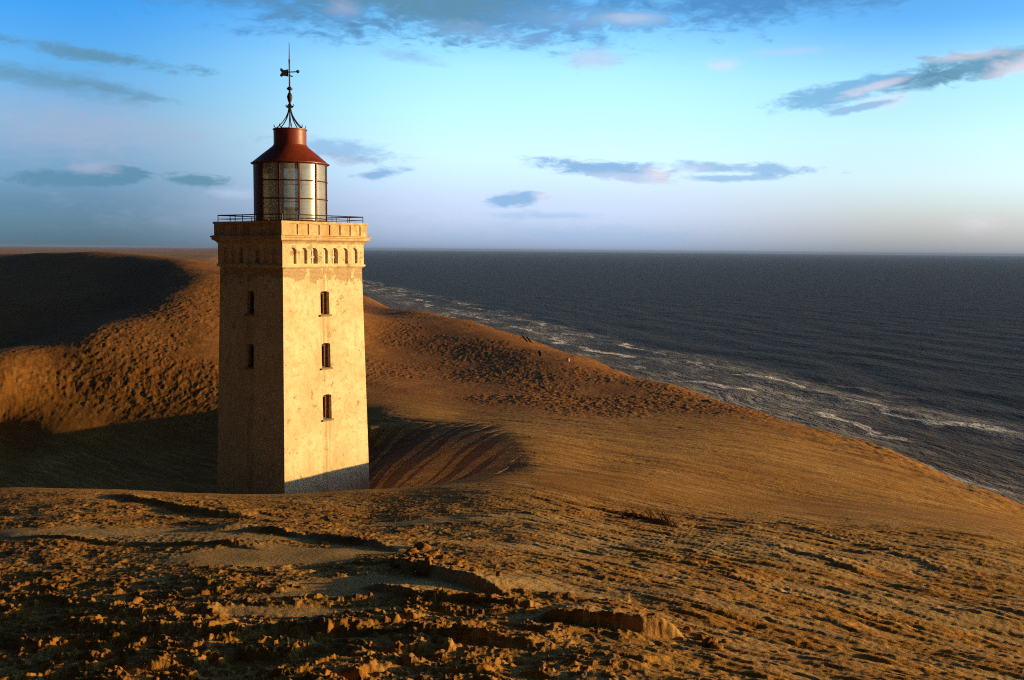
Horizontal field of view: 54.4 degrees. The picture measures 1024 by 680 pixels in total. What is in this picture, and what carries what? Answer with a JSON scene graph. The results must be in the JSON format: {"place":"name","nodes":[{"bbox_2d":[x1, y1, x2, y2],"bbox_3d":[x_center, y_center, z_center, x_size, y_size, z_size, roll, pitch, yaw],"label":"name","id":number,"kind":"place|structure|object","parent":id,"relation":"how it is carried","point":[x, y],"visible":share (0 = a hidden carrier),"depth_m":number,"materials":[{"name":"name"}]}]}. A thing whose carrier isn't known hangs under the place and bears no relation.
{"place":"outdoors","nodes":[
{"label":"outdoors","id":0,"kind":"place"},
{"bbox_2d":[0,246,1023,679],"bbox_3d":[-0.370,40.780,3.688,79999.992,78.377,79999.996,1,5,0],"label":"dunes","id":1,"kind":"structure","parent":0,"point":[134,544],"depth_m":35.34,"materials":[{"name":"brown sand"}]},
{"bbox_2d":[210,48,370,493],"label":"lighthouse","id":2,"kind":"object","parent":1,"relation":"on","point":[292,409],"visible":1,"depth_m":60.45,"materials":[{"name":"paint"}]},
{"bbox_2d":[244,292,254,315],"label":"window","id":3,"kind":"structure","parent":2,"relation":"in","point":[251,293],"depth_m":60.49,"materials":[{"name":"brown wood"}]},
{"bbox_2d":[244,345,254,369],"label":"window","id":4,"kind":"structure","parent":2,"relation":"in","point":[251,346],"depth_m":60.74,"materials":[{"name":"brown wood"}]},
{"bbox_2d":[311,249,315,263],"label":"frieze window","id":5,"kind":"structure","parent":2,"relation":"in","point":[313,256],"depth_m":59.84,"materials":[{"name":"white paint"}]},
{"bbox_2d":[320,293,331,316],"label":"window","id":6,"kind":"structure","parent":2,"relation":"in","point":[322,295],"depth_m":60.85,"materials":[{"name":"brown wood"}]},
{"bbox_2d":[321,344,332,369],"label":"window","id":7,"kind":"structure","parent":2,"relation":"in","point":[324,346],"depth_m":61.10,"materials":[{"name":"brown wood"}]},
{"bbox_2d":[322,395,333,421],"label":"window","id":8,"kind":"structure","parent":2,"relation":"in","point":[326,397],"depth_m":61.34,"materials":[{"name":"brown wood"}]},
{"bbox_2d":[332,249,335,262],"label":"frieze window","id":9,"kind":"structure","parent":2,"relation":"in","point":[333,253],"depth_m":61.04,"materials":[{"name":"white paint"}]},
{"bbox_2d":[406,548,418,553],"bbox_3d":[-2.718,5.777,27.193,0.348,0.226,0.473,1,-7,21],"label":"sand clod","id":10,"kind":"object","parent":1,"relation":"on","point":[413,550],"visible":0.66,"depth_m":27.05,"materials":[{"name":"brown sand"}]},
{"bbox_2d":[414,541,430,549],"bbox_3d":[-2.511,5.809,27.919,0.495,0.264,0.442,12,4,-15],"label":"sand clod","id":11,"kind":"object","parent":1,"relation":"on","point":[421,545],"visible":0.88,"depth_m":27.81,"materials":[{"name":"brown sand"}]},
{"bbox_2d":[426,551,439,555],"bbox_3d":[-2.154,5.797,26.722,0.352,0.232,0.444,1,5,9],"label":"sand clod","id":12,"kind":"object","parent":1,"relation":"on","point":[432,553],"visible":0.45,"depth_m":26.70,"materials":[{"name":"brown sand"}]},
{"bbox_2d":[439,554,448,558],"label":"sand clod","id":13,"kind":"object","parent":1,"relation":"on","point":[444,556],"visible":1,"depth_m":25.42,"materials":[{"name":"brown sand"}]},
{"bbox_2d":[451,560,461,565],"bbox_3d":[-1.360,5.484,24.461,0.309,0.116,0.223,-20,19,-36],"label":"sand clod","id":14,"kind":"object","parent":1,"relation":"on","point":[457,562],"visible":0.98,"depth_m":24.41,"materials":[{"name":"brown sand"}]},
{"bbox_2d":[469,567,477,571],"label":"sand clod","id":15,"kind":"object","parent":1,"relation":"on","point":[473,569],"visible":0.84,"depth_m":23.46,"materials":[{"name":"brown sand"}]},
{"bbox_2d":[647,612,658,616],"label":"sand clod","id":16,"kind":"object","parent":1,"relation":"on","point":[652,614],"visible":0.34,"depth_m":19.29,"materials":[{"name":"brown sand"}]},
{"bbox_2d":[661,513,672,526],"bbox_3d":[5.741,6.723,37.067,0.540,0.564,0.113,1,5,0],"label":"grass tuft","id":17,"kind":"object","parent":1,"relation":"on","point":[670,524],"visible":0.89,"depth_m":37.03,"materials":[{"name":"brown plant"}]},
{"bbox_2d":[682,626,692,631],"bbox_3d":[3.413,5.624,19.341,0.176,0.137,0.215,-20,-2,-30],"label":"sand clod","id":18,"kind":"object","parent":1,"relation":"on","point":[688,628],"visible":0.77,"depth_m":19.28,"materials":[{"name":"brown sand"}]},
{"bbox_2d":[694,634,708,639],"bbox_3d":[3.545,5.572,18.603,0.301,0.154,0.290,14,-16,-17],"label":"sand clod","id":19,"kind":"object","parent":1,"relation":"on","point":[700,637],"visible":0.69,"depth_m":18.53,"materials":[{"name":"brown sand"}]},
{"bbox_2d":[701,636,717,646],"bbox_3d":[3.608,5.550,18.212,0.282,0.232,0.328,4,6,30],"label":"sand clod","id":20,"kind":"object","parent":1,"relation":"on","point":[707,641],"visible":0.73,"depth_m":18.15,"materials":[{"name":"brown sand"}]},
{"bbox_2d":[709,642,723,649],"bbox_3d":[3.688,5.563,17.951,0.284,0.175,0.307,0,14,-41],"label":"sand clod","id":21,"kind":"object","parent":1,"relation":"on","point":[714,645],"visible":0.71,"depth_m":17.91,"materials":[{"name":"brown sand"}]},
{"bbox_2d":[0,0,1023,255],"label":"sky","id":22,"kind":"structure","parent":0,"point":[858,127],"materials":[{"name":"blue"}]},
{"bbox_2d":[362,250,1023,504],"bbox_3d":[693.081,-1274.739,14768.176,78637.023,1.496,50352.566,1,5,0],"label":"sea","id":23,"kind":"structure","parent":0,"point":[919,358],"depth_m":748.59,"materials":[{"name":"liquid"}]}
]}

